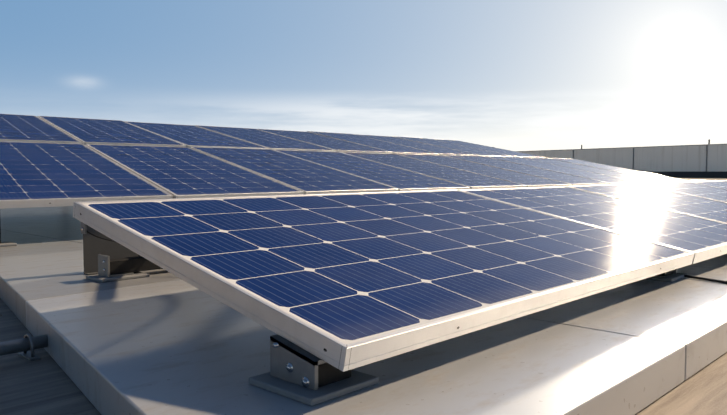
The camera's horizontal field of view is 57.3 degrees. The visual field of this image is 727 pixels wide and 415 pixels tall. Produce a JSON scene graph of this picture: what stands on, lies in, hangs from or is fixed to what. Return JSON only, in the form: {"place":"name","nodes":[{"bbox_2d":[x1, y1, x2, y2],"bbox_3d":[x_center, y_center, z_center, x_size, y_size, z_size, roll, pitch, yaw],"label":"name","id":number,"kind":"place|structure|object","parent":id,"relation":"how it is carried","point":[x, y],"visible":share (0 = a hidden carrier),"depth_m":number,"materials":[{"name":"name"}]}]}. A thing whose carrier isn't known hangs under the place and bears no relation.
{"place":"outdoors","nodes":[
{"label":"outdoors","id":0,"kind":"place"},
{"bbox_2d":[0,178,726,414],"bbox_3d":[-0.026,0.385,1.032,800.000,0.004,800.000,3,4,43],"label":"roof","id":1,"kind":"structure","parent":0,"point":[45,384],"depth_m":1.35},
{"bbox_2d":[0,334,47,360],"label":"conduit pipe","id":2,"kind":"object","parent":1,"relation":"on","point":[22,347],"visible":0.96,"depth_m":1.56,"materials":[{"name":"metal"}]},
{"bbox_2d":[0,206,726,414],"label":"concrete platform","id":3,"kind":"structure","parent":1,"relation":"on","point":[160,342],"depth_m":1.38,"materials":[{"name":"concrete"}]},
{"bbox_2d":[0,225,16,246],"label":"array front leg","id":4,"kind":"object","parent":3,"relation":"on","point":[4,244],"visible":0.92,"depth_m":3.24,"materials":[{"name":"black metal"}]},
{"bbox_2d":[86,254,162,282],"bbox_3d":[-0.559,0.116,2.227,0.567,0.252,0.505,3,4,43],"label":"mounting bracket","id":5,"kind":"object","parent":3,"relation":"on","point":[116,269],"visible":0.31,"depth_m":2.25,"materials":[{"name":"black metal"}]},
{"bbox_2d":[249,334,378,405],"bbox_3d":[-0.085,0.260,1.131,0.161,0.082,0.156,3,4,43],"label":"mounting foot","id":6,"kind":"object","parent":3,"relation":"on","point":[298,373],"visible":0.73,"depth_m":1.09,"materials":[{"name":"black metal"}]},
{"bbox_2d":[73,189,693,371],"bbox_3d":[0.185,0.088,1.954,0.978,0.235,1.650,3,4,43],"label":"solar module","id":7,"kind":"object","parent":3,"relation":"on","point":[343,282],"visible":1,"depth_m":1.58,"materials":[{"name":"glass"}]},
{"bbox_2d":[81,222,115,241],"bbox_3d":[-0.621,0.072,1.685,0.177,0.077,0.023,-1,3,-19],"label":"mounting bracket","id":8,"kind":"object","parent":7,"relation":"attached to","point":[83,229],"visible":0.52,"depth_m":1.66,"materials":[{"name":"metal"}]},
{"bbox_2d":[646,269,686,281],"bbox_3d":[1.002,0.198,2.281,0.161,0.082,0.156,3,4,43],"label":"mounting bracket","id":9,"kind":"object","parent":3,"relation":"on","point":[671,276],"visible":0.15,"depth_m":2.22,"materials":[{"name":"black metal"}]},
{"bbox_2d":[677,273,726,283],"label":"cable leads","id":10,"kind":"object","parent":3,"relation":"on","point":[705,279],"visible":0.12,"depth_m":2.20,"materials":[{"name":"black rubber"}]},
{"bbox_3d":[1.697,0.158,3.017,0.161,0.082,0.156,3,4,43],"label":"mount foot","id":11,"kind":"object","parent":3,"relation":"on","visible":0},
{"bbox_2d":[567,183,726,222],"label":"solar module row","id":12,"kind":"object","parent":11,"relation":"on","point":[702,207],"visible":0.77,"depth_m":3.67,"materials":[{"name":"photovoltaic glass"},{"name":"silicon cells"},{"name":"aluminium"}]},
{"bbox_3d":[2.391,0.119,3.752,0.161,0.082,0.156,3,4,43],"label":"mount foot","id":13,"kind":"object","parent":3,"relation":"on","visible":0},
{"bbox_2d":[638,182,726,201],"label":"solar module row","id":14,"kind":"object","parent":13,"relation":"on","point":[705,191],"visible":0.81,"depth_m":4.49,"materials":[{"name":"photovoltaic glass"},{"name":"silicon cells"},{"name":"aluminium"}]},
{"bbox_3d":[3.085,0.079,4.487,0.161,0.082,0.156,3,4,43],"label":"mount foot","id":15,"kind":"object","parent":3,"relation":"on","visible":0},
{"bbox_2d":[693,180,726,188],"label":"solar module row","id":16,"kind":"object","parent":15,"relation":"on","point":[721,184],"visible":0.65,"depth_m":5.26,"materials":[{"name":"glass"}]},
{"bbox_2d":[0,0,726,150],"label":"sky","id":17,"kind":"structure","parent":0,"point":[512,75],"materials":[{"name":"blue"}]},
{"bbox_2d":[83,181,698,274],"bbox_3d":[2.600,-0.096,6.135,0.079,0.255,10.454,3,4,43],"label":"support bracket","id":18,"kind":"object","parent":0,"point":[93,247],"visible":0.12,"depth_m":2.37,"materials":[{"name":"black metal"}]},
{"bbox_2d":[516,139,726,177],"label":"hall wall","id":19,"kind":"structure","parent":0,"point":[708,160],"depth_m":50.72,"materials":[{"name":"grey metal"}]},
{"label":"back array rack rails","id":20,"kind":"object","parent":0,"visible":0},
{"bbox_2d":[0,114,81,143],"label":"solar panel","id":21,"kind":"object","parent":20,"relation":"on","point":[21,128],"visible":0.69,"depth_m":6.01,"materials":[{"name":"metal"}]},
{"bbox_2d":[0,141,172,208],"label":"solar panel","id":22,"kind":"object","parent":20,"relation":"on","point":[37,174],"visible":0.96,"depth_m":4.02,"materials":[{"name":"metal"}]},
{"bbox_2d":[38,116,185,146],"bbox_3d":[-2.688,-0.796,6.942,0.972,0.417,2.415,-2,4,-35],"label":"solar panel","id":23,"kind":"object","parent":20,"relation":"on","point":[84,131],"visible":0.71,"depth_m":6.70,"materials":[{"name":"metal"}]},
{"bbox_2d":[85,144,303,198],"bbox_3d":[-1.393,-0.306,5.129,0.972,0.416,2.415,-2,4,-35],"label":"solar panel","id":24,"kind":"object","parent":20,"relation":"on","point":[181,172],"visible":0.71,"depth_m":4.84,"materials":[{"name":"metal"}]},
{"bbox_2d":[124,121,268,148],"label":"solar panel","id":25,"kind":"object","parent":20,"relation":"on","point":[190,136],"visible":0.65,"depth_m":7.48,"materials":[{"name":"metal"}]},
{"bbox_2d":[194,125,335,151],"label":"solar panel","id":26,"kind":"object","parent":20,"relation":"on","point":[272,141],"visible":0.81,"depth_m":8.21,"materials":[{"name":"metal"}]},
{"bbox_2d":[189,147,398,193],"bbox_3d":[-0.698,-0.348,5.864,0.972,0.420,2.414,-2,4,-35],"label":"solar panel","id":27,"kind":"object","parent":20,"relation":"on","point":[306,176],"visible":0.73,"depth_m":5.60,"materials":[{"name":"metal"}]},
{"bbox_2d":[257,129,391,153],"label":"solar panel","id":28,"kind":"object","parent":20,"relation":"on","point":[338,145],"visible":0.77,"depth_m":8.93,"materials":[{"name":"metal"}]},
{"bbox_2d":[275,150,469,190],"bbox_3d":[-0.004,-0.384,6.600,0.972,0.416,2.416,-2,4,-35],"label":"solar panel","id":29,"kind":"object","parent":20,"relation":"on","point":[400,179],"visible":0.69,"depth_m":6.37,"materials":[{"name":"metal"}]},
{"bbox_2d":[307,131,438,154],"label":"solar panel","id":30,"kind":"object","parent":20,"relation":"on","point":[393,148],"visible":0.79,"depth_m":9.70,"materials":[{"name":"metal"}]},
{"bbox_2d":[355,134,479,155],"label":"solar panel","id":31,"kind":"object","parent":20,"relation":"on","point":[426,147],"visible":0.67,"depth_m":10.43,"materials":[{"name":"metal"}]},
{"bbox_2d":[341,152,526,188],"bbox_3d":[0.690,-0.422,7.335,0.972,0.414,2.416,-2,4,-35],"label":"solar panel","id":32,"kind":"object","parent":20,"relation":"on","point":[471,180],"visible":0.69,"depth_m":7.12,"materials":[{"name":"metal"}]},
{"bbox_2d":[392,136,513,156],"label":"solar panel","id":33,"kind":"object","parent":20,"relation":"on","point":[480,152],"visible":0.77,"depth_m":11.24,"materials":[{"name":"metal"}]},
{"bbox_2d":[397,154,571,186],"bbox_3d":[1.385,-0.461,8.070,0.972,0.415,2.416,-2,4,-35],"label":"solar panel","id":34,"kind":"object","parent":20,"relation":"on","point":[507,175],"visible":0.71,"depth_m":7.88,"materials":[{"name":"metal"}]},
{"bbox_2d":[432,139,544,157],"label":"solar panel","id":35,"kind":"object","parent":20,"relation":"on","point":[498,150],"visible":0.67,"depth_m":11.93,"materials":[{"name":"glass"}]},
{"bbox_2d":[443,155,608,185],"bbox_3d":[2.079,-0.503,8.805,0.972,0.418,2.415,-2,4,-35],"label":"solar panel","id":36,"kind":"object","parent":20,"relation":"on","point":[573,180],"visible":0.75,"depth_m":8.62,"materials":[{"name":"glass"}]},
{"bbox_2d":[484,156,639,183],"bbox_3d":[2.774,-0.545,9.540,0.972,0.419,2.415,-2,4,-35],"label":"solar panel","id":37,"kind":"object","parent":20,"relation":"on","point":[578,172],"visible":0.73,"depth_m":9.38,"materials":[{"name":"glass"}]},
{"bbox_2d":[519,157,666,182],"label":"solar panel","id":38,"kind":"object","parent":20,"relation":"on","point":[641,179],"visible":0.79,"depth_m":10.12,"materials":[{"name":"glass"}]},
{"bbox_2d":[548,158,689,181],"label":"solar panel","id":39,"kind":"object","parent":20,"relation":"on","point":[630,171],"visible":0.75,"depth_m":10.88,"materials":[{"name":"glass"}]},
{"bbox_3d":[0.818,0.037,3.685,0.567,0.252,0.505,3,4,43],"label":"mount support","id":40,"kind":"object","parent":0,"visible":0},
{"bbox_2d":[461,186,726,263],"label":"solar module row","id":41,"kind":"object","parent":40,"relation":"on","point":[701,239],"visible":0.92,"depth_m":2.82,"materials":[{"name":"glass"}]}
]}

